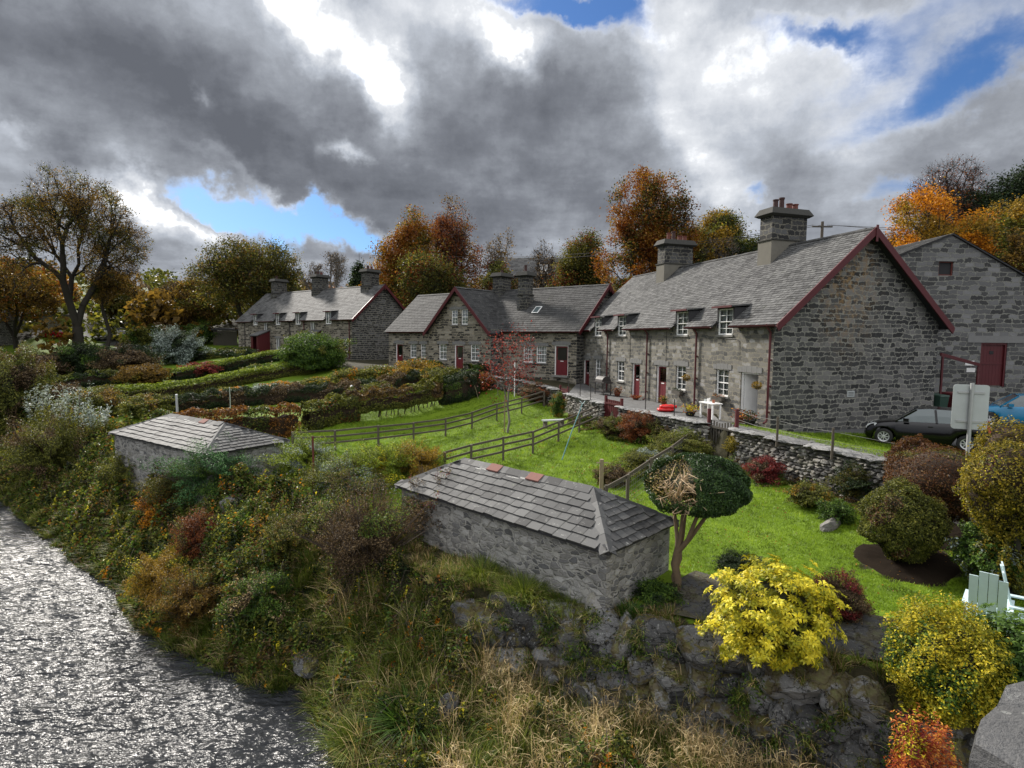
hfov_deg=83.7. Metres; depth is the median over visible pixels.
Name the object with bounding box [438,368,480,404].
hedge
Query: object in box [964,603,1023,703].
dark shrub
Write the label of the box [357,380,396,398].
garden shrub
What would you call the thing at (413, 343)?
window
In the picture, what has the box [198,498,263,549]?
wild shrub
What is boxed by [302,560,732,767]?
tall grass
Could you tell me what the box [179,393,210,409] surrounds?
garden shrub
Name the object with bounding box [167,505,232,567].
wild shrub
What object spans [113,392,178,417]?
garden shrub
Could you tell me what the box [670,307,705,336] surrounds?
window
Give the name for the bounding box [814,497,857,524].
border plant
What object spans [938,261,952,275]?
window
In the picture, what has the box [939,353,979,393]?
lean to rail
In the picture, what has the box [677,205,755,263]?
autumn tree
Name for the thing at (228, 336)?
wooden shed
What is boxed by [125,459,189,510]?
wild shrub
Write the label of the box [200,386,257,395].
garden shrub
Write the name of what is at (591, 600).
corner boulder
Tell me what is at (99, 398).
garden shrub
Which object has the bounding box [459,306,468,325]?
window
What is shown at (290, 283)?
autumn tree
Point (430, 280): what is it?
autumn tree
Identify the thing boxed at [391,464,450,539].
wild shrub
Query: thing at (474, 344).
window
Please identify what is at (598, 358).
window
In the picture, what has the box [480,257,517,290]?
autumn tree
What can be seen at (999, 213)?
autumn tree
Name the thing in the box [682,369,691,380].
hanging basket
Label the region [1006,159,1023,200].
pine tree
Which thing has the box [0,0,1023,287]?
sky
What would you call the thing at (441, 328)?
gabled stone house
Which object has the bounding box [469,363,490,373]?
hedge
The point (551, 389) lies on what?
stone wall
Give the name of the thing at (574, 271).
autumn tree
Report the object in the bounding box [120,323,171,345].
garden shrub
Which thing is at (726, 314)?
window
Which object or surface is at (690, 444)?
border plant
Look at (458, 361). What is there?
door
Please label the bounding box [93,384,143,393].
garden shrub
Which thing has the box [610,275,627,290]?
autumn tree
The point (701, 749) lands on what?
dry grass
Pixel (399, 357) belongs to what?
door
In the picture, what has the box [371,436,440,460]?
wild shrub
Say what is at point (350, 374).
garden shrub
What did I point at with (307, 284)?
autumn tree
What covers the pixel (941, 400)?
wheelie bin
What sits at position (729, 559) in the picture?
plant
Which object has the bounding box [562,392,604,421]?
stone wall
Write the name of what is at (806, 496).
border plant
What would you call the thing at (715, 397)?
window box
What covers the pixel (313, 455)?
iron post
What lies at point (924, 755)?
red shrub
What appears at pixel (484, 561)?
grass tuft
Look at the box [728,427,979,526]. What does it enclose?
stone wall
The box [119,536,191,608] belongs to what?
wild shrub
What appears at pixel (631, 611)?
strap plant
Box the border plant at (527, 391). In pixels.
[515,381,555,400]
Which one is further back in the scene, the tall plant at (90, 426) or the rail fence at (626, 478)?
the tall plant at (90, 426)
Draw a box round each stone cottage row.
[235,265,404,359]
[582,197,954,431]
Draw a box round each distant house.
[0,309,18,345]
[501,257,564,287]
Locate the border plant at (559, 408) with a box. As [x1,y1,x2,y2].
[548,390,567,416]
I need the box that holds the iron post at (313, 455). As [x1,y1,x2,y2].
[312,436,314,492]
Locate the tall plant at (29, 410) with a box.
[23,384,70,435]
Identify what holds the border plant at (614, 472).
on the ground at (666, 576)
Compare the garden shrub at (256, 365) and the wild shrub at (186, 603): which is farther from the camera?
the garden shrub at (256, 365)
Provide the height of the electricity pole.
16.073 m
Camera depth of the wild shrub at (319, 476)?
19.51 m
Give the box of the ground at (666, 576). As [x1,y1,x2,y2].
[0,280,1023,762]
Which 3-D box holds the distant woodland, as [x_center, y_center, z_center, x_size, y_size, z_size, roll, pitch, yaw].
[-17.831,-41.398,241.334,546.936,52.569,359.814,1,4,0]
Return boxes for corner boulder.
[585,592,601,610]
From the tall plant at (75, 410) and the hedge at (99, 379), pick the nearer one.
the tall plant at (75, 410)
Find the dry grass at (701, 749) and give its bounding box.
[429,640,838,767]
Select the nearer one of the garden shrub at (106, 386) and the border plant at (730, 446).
the border plant at (730, 446)
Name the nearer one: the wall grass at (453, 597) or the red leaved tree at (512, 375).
the wall grass at (453, 597)
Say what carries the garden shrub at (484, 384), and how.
on the ground at (666, 576)
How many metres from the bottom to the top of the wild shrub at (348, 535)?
3.960 m
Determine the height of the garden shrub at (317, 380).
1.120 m
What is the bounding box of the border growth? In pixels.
[567,413,882,517]
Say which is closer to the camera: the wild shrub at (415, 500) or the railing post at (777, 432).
the wild shrub at (415, 500)
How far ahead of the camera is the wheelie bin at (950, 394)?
27.96 m
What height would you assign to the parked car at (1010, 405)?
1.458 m
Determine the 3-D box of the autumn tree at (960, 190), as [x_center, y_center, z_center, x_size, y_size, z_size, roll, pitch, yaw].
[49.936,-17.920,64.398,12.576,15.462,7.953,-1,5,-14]
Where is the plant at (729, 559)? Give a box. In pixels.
[710,547,768,575]
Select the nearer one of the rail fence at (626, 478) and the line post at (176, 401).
the rail fence at (626, 478)
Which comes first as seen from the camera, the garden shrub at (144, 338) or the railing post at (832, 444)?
the railing post at (832, 444)
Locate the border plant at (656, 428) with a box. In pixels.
[642,418,670,439]
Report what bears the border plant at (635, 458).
on the ground at (666, 576)
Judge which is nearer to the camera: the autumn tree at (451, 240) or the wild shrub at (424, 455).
the wild shrub at (424, 455)
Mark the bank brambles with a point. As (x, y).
(242, 478)
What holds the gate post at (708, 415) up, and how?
on the ground at (666, 576)
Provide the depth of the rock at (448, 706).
10.84 m
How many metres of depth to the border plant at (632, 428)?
25.83 m
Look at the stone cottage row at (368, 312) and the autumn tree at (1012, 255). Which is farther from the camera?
the stone cottage row at (368, 312)
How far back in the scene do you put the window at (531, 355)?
43.77 m
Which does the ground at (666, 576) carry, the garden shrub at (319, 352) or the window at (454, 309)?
the garden shrub at (319, 352)
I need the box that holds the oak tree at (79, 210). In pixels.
[0,160,153,347]
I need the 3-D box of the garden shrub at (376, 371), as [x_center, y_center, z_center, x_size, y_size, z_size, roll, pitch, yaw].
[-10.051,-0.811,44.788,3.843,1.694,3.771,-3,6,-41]
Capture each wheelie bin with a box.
[933,393,949,406]
[942,392,952,407]
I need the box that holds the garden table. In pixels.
[699,401,722,419]
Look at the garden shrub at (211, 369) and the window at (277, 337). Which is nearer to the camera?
the garden shrub at (211, 369)
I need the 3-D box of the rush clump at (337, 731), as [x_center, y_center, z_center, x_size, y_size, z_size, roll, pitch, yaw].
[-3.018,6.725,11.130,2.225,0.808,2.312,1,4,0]
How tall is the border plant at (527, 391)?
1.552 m
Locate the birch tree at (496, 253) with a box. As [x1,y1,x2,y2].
[479,227,516,281]
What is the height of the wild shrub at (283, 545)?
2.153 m
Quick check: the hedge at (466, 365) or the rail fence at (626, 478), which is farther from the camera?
the hedge at (466, 365)
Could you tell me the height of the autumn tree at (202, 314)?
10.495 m
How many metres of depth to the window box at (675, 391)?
30.03 m
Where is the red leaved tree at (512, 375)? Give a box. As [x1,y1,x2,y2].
[470,320,541,432]
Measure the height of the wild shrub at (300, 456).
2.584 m
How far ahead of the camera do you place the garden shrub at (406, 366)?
43.36 m
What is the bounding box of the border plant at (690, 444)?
[645,426,714,458]
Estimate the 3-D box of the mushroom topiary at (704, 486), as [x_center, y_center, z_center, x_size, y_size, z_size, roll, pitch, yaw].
[3.879,3.023,12.066,2.216,3.148,2.222,1,4,0]
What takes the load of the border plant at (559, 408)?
on the ground at (666, 576)
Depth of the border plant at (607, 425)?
27.36 m
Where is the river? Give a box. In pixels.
[0,497,335,767]
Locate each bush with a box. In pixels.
[856,475,954,563]
[881,433,942,471]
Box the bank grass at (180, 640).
[0,414,972,767]
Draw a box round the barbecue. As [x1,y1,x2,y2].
[593,375,612,394]
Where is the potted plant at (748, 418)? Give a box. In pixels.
[739,410,759,425]
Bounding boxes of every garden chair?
[962,571,1014,635]
[1000,561,1023,632]
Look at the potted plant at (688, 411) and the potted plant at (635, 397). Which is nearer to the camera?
the potted plant at (688, 411)
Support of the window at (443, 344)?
in the gabled stone house at (441, 328)
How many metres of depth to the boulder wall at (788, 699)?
10.17 m
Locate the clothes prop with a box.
[561,401,584,459]
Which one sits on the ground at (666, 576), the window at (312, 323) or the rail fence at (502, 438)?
the rail fence at (502, 438)
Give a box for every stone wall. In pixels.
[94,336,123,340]
[490,376,559,403]
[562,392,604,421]
[614,406,712,440]
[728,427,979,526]
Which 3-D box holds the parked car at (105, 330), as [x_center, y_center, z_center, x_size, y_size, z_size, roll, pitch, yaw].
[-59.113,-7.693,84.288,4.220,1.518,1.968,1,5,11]
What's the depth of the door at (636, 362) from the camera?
34.91 m
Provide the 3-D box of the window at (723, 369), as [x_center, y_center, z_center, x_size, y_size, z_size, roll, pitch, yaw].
[10.049,-0.155,27.017,0.430,1.633,1.308,-1,5,-17]
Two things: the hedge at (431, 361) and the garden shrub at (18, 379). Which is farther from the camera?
the hedge at (431, 361)
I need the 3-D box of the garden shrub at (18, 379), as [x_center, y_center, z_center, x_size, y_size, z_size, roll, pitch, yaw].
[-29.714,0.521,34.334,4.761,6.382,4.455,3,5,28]
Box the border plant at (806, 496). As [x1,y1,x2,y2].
[782,480,835,507]
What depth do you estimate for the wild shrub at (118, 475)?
23.40 m
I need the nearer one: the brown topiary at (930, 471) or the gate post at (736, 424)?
the brown topiary at (930, 471)
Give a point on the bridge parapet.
(998, 742)
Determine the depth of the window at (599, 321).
39.45 m
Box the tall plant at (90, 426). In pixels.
[75,400,112,445]
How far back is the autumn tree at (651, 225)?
61.31 m
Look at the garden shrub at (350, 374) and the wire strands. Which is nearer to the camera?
the wire strands
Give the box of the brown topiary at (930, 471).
[882,442,977,537]
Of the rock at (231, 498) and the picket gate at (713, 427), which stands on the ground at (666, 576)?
the rock at (231, 498)
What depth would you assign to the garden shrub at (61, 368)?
56.58 m
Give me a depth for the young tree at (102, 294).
77.68 m
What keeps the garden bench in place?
on the ground at (666, 576)
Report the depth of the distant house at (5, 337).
78.95 m
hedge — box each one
[48,368,123,387]
[113,360,315,400]
[133,364,447,416]
[150,401,301,438]
[168,349,283,379]
[193,346,250,360]
[299,392,360,430]
[342,374,443,416]
[382,362,471,380]
[427,360,442,366]
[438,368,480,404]
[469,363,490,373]
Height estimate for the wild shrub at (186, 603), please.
1.989 m
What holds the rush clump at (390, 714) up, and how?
on the ground at (666, 576)
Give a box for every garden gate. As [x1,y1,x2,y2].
[559,385,567,401]
[604,395,623,417]
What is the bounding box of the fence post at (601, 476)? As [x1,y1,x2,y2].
[596,459,608,489]
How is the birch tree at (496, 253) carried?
on the ground at (666, 576)
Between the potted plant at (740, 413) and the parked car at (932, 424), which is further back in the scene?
the potted plant at (740, 413)
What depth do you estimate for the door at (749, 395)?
25.73 m
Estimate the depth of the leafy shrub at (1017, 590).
11.17 m
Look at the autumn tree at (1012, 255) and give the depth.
44.66 m
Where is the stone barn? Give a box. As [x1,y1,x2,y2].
[894,233,1023,403]
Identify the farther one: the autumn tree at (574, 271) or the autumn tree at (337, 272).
the autumn tree at (337, 272)
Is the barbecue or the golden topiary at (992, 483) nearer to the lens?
the golden topiary at (992, 483)
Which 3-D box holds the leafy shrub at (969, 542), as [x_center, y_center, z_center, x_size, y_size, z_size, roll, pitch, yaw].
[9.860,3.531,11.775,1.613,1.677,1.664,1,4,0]
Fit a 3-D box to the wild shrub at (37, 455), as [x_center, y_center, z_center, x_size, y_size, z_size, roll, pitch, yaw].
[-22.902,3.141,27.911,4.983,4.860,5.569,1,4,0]
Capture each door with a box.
[394,340,403,364]
[452,341,464,368]
[551,341,570,377]
[583,355,590,384]
[630,358,641,395]
[654,360,668,401]
[733,366,761,425]
[978,343,1006,386]
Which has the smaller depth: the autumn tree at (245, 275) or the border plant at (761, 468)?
the border plant at (761, 468)
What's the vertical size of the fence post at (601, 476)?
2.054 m
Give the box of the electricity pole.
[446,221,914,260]
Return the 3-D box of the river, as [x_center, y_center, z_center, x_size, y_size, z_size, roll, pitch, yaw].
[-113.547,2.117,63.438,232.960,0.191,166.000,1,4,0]
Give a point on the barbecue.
(603, 380)
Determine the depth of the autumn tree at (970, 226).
49.55 m
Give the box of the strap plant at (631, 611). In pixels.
[613,599,649,618]
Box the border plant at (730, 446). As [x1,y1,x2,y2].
[721,436,740,452]
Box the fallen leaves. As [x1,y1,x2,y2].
[301,415,951,649]
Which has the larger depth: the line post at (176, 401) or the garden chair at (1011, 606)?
the line post at (176, 401)
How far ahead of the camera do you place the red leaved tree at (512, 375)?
30.41 m
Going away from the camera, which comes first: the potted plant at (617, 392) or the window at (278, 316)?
the potted plant at (617, 392)
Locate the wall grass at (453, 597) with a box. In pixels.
[442,571,910,767]
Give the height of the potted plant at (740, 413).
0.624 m
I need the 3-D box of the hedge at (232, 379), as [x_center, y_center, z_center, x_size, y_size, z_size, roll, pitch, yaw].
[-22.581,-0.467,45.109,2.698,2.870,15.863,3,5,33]
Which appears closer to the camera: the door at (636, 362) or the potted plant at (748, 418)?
the potted plant at (748, 418)
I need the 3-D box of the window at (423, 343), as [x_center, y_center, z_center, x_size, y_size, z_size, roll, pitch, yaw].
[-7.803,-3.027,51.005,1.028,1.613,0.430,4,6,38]
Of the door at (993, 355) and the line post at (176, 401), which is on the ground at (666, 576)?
the line post at (176, 401)
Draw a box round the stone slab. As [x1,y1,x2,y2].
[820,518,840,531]
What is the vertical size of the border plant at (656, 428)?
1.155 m
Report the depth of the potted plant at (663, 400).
30.72 m
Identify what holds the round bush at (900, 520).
on the soil bed at (939, 568)
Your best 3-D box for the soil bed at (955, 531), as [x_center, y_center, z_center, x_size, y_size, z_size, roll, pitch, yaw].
[10.739,3.750,14.091,1.744,0.320,1.736,1,4,0]
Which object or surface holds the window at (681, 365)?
in the stone cottage row at (838, 331)
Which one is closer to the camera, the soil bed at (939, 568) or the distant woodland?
the soil bed at (939, 568)
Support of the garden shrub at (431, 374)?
on the ground at (666, 576)
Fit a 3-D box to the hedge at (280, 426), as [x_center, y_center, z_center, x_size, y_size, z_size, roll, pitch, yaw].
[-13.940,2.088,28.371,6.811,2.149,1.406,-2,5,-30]
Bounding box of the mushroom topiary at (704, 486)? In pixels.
[641,452,753,590]
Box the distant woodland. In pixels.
[0,219,938,352]
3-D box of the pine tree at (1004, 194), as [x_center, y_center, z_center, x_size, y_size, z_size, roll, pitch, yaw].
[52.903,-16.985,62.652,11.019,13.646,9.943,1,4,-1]
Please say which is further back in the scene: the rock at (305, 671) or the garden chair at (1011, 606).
the rock at (305, 671)
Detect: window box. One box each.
[671,388,682,394]
[711,393,724,400]
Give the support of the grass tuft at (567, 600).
on the ground at (666, 576)
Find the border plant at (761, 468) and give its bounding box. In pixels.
[740,454,787,486]
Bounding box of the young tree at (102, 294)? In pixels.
[80,269,139,348]
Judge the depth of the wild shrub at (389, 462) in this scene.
20.73 m
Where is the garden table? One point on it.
(713, 404)
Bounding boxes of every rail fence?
[291,391,544,450]
[443,406,598,460]
[604,431,691,499]
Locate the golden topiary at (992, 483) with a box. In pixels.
[952,414,1023,597]
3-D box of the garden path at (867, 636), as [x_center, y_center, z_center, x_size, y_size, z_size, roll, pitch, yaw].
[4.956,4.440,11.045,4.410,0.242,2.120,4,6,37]
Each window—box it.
[250,313,263,325]
[273,312,286,324]
[275,336,280,349]
[292,311,307,324]
[311,322,314,329]
[322,310,338,324]
[408,341,417,358]
[419,341,426,358]
[437,341,447,360]
[449,306,458,325]
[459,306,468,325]
[469,341,480,361]
[521,342,534,363]
[535,343,547,363]
[590,315,612,336]
[594,355,602,378]
[613,313,639,336]
[615,357,625,382]
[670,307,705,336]
[673,361,687,392]
[711,303,751,336]
[713,363,731,398]
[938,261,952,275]
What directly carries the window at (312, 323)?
in the stone cottage row at (368, 312)
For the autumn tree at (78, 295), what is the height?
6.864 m
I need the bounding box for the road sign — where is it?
[951,383,989,456]
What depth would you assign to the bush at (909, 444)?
15.50 m
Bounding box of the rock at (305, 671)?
[292,649,319,678]
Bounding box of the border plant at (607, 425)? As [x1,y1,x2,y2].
[590,415,626,436]
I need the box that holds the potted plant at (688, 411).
[680,403,699,415]
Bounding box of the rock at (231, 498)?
[219,493,245,513]
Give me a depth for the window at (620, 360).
36.71 m
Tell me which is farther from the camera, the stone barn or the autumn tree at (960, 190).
the autumn tree at (960, 190)
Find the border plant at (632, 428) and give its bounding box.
[615,410,656,442]
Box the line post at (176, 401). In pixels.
[175,394,178,412]
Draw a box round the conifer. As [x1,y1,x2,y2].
[346,257,371,286]
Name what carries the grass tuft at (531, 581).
on the ground at (666, 576)
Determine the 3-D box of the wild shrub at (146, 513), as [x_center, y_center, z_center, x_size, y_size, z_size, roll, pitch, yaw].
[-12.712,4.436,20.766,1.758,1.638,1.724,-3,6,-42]
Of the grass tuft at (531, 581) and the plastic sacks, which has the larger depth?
the plastic sacks
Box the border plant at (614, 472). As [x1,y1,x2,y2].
[589,462,638,487]
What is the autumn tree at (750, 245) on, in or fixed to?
on the ground at (666, 576)
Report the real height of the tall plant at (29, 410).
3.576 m
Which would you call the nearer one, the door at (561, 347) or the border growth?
the border growth
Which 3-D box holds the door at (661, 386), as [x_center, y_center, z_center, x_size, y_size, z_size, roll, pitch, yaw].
[8.403,-0.065,32.006,0.600,2.554,1.458,-1,5,-17]
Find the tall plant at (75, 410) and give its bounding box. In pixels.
[44,379,93,446]
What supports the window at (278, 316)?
in the stone cottage row at (368, 312)
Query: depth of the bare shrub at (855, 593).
10.75 m
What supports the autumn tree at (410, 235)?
on the ground at (666, 576)
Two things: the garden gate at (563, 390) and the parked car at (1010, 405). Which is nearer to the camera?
the parked car at (1010, 405)
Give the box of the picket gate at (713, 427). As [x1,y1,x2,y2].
[709,420,733,446]
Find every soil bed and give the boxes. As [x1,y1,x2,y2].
[853,544,960,585]
[930,523,967,550]
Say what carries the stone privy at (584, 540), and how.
on the ground at (666, 576)
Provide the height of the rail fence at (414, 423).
2.440 m
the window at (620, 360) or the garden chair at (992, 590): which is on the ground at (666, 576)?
the garden chair at (992, 590)
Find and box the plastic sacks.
[657,404,676,411]
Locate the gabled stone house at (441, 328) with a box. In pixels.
[384,265,614,383]
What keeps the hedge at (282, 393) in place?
on the ground at (666, 576)
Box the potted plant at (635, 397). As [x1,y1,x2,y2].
[626,395,641,399]
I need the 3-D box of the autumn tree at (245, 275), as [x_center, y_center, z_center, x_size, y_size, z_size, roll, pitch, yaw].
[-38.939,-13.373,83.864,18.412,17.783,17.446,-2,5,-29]
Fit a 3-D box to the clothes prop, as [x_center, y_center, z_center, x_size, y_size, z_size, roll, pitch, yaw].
[2.569,2.093,24.887,0.221,2.604,2.042,4,6,37]
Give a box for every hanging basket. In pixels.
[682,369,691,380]
[752,375,762,389]
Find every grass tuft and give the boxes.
[441,550,512,587]
[483,566,564,605]
[535,587,595,617]
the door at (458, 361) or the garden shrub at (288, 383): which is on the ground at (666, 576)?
the garden shrub at (288, 383)
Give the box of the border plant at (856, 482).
[824,459,879,499]
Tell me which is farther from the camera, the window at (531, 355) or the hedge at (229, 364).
the hedge at (229, 364)
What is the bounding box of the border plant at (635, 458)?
[610,443,684,476]
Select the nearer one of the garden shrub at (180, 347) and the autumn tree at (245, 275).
the garden shrub at (180, 347)
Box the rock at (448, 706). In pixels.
[437,692,458,726]
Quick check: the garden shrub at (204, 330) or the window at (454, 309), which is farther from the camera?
the garden shrub at (204, 330)
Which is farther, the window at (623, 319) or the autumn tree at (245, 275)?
the autumn tree at (245, 275)
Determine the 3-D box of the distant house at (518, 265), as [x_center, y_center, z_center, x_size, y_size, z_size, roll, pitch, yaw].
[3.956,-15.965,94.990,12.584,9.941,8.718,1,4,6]
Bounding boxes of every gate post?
[707,408,710,429]
[734,409,738,426]
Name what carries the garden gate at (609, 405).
attached to the stone wall at (672, 422)
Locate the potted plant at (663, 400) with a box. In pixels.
[659,395,669,403]
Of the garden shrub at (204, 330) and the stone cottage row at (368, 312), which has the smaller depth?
the stone cottage row at (368, 312)
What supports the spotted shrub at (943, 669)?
on the ground at (666, 576)
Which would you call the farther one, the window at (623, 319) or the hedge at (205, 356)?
the hedge at (205, 356)
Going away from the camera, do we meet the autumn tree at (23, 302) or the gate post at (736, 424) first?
the gate post at (736, 424)
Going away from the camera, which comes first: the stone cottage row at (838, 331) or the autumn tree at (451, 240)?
the stone cottage row at (838, 331)
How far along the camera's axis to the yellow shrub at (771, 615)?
9.36 m
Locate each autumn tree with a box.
[0,256,64,348]
[10,279,83,313]
[94,278,143,324]
[131,288,196,330]
[156,278,192,306]
[170,277,242,325]
[174,233,310,318]
[263,267,304,293]
[295,261,329,289]
[320,251,349,288]
[362,204,438,308]
[387,242,473,307]
[424,192,486,353]
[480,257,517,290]
[523,236,562,287]
[542,226,615,286]
[589,161,707,292]
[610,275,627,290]
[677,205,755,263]
[697,236,741,260]
[724,230,759,256]
[878,176,1004,255]
[884,226,906,245]
[905,152,997,232]
[949,195,1020,255]
[990,193,1023,254]
[990,226,1023,272]
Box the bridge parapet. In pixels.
[968,681,1023,767]
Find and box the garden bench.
[541,419,565,426]
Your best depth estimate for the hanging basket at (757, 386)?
24.28 m
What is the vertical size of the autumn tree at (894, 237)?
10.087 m
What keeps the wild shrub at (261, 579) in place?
on the ground at (666, 576)
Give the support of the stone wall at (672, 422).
on the ground at (666, 576)
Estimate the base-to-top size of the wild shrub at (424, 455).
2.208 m
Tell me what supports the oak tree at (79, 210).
on the ground at (666, 576)
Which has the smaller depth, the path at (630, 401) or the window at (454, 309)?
the path at (630, 401)
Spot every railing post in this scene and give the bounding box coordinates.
[775,417,778,446]
[830,428,834,459]
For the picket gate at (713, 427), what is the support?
attached to the gate post at (736, 424)
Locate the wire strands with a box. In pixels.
[739,411,894,451]
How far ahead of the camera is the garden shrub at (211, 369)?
51.70 m
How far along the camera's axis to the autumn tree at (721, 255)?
60.58 m
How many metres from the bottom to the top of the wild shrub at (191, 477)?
2.894 m
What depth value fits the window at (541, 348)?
43.04 m
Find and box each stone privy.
[108,413,290,501]
[394,457,679,609]
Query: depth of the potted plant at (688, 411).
26.42 m
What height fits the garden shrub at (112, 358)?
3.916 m
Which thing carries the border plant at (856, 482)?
on the ground at (666, 576)
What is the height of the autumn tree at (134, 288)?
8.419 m
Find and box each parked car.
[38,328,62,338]
[96,327,126,336]
[864,406,991,451]
[988,393,1023,425]
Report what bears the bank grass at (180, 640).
on the ground at (666, 576)
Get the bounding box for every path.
[570,383,884,457]
[640,570,907,660]
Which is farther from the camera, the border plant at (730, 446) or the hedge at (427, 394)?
the hedge at (427, 394)
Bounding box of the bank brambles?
[0,392,712,767]
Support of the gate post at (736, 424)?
on the ground at (666, 576)
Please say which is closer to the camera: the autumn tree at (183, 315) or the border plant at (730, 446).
the border plant at (730, 446)
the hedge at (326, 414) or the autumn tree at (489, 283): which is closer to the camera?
the hedge at (326, 414)
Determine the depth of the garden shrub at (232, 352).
61.78 m
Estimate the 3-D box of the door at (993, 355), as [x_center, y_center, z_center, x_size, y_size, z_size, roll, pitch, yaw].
[25.259,-1.020,30.149,1.400,2.300,0.150,0,4,-1]
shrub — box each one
[0,340,60,438]
[0,397,89,488]
[24,349,77,374]
[44,381,87,401]
[50,386,129,415]
[52,340,98,373]
[74,449,138,487]
[85,339,166,374]
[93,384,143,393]
[108,362,173,384]
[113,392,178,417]
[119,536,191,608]
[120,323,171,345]
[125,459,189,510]
[127,556,235,641]
[133,432,268,511]
[134,485,173,530]
[144,323,215,364]
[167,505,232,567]
[176,361,223,376]
[179,318,219,343]
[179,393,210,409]
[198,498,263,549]
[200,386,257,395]
[208,561,297,626]
[211,347,258,357]
[238,361,275,373]
[245,424,341,485]
[248,500,315,572]
[252,380,308,392]
[272,330,356,370]
[272,456,440,598]
[295,375,343,389]
[295,448,401,502]
[326,366,368,384]
[343,439,432,488]
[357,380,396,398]
[359,364,395,379]
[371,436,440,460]
[387,356,440,377]
[390,435,455,477]
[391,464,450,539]
[417,365,461,388]
[464,371,497,391]
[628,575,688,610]
[694,553,851,673]
[811,565,878,624]
[878,590,1019,733]
[883,702,962,767]
[943,517,1023,595]
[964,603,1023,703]
[969,519,1023,598]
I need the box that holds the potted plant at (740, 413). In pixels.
[731,408,751,422]
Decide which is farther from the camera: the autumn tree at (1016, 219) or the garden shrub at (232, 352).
the garden shrub at (232, 352)
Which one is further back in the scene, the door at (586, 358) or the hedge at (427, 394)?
the door at (586, 358)
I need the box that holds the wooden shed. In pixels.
[211,328,237,344]
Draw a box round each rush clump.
[295,696,388,767]
[347,679,467,750]
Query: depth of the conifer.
89.98 m
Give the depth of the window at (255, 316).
70.83 m
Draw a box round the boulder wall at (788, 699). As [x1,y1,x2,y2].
[450,592,974,767]
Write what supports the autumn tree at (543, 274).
on the ground at (666, 576)
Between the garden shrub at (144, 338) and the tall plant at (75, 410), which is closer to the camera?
the tall plant at (75, 410)
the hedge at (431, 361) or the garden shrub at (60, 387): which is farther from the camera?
the hedge at (431, 361)
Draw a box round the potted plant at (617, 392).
[611,388,621,395]
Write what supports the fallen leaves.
on the ground at (666, 576)
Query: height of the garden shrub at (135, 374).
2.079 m
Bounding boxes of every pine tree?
[950,163,1023,220]
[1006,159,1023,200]
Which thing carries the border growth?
on the ground at (666, 576)
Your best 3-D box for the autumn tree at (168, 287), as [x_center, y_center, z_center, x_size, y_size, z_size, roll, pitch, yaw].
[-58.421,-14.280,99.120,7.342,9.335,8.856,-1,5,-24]
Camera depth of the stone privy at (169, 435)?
22.14 m

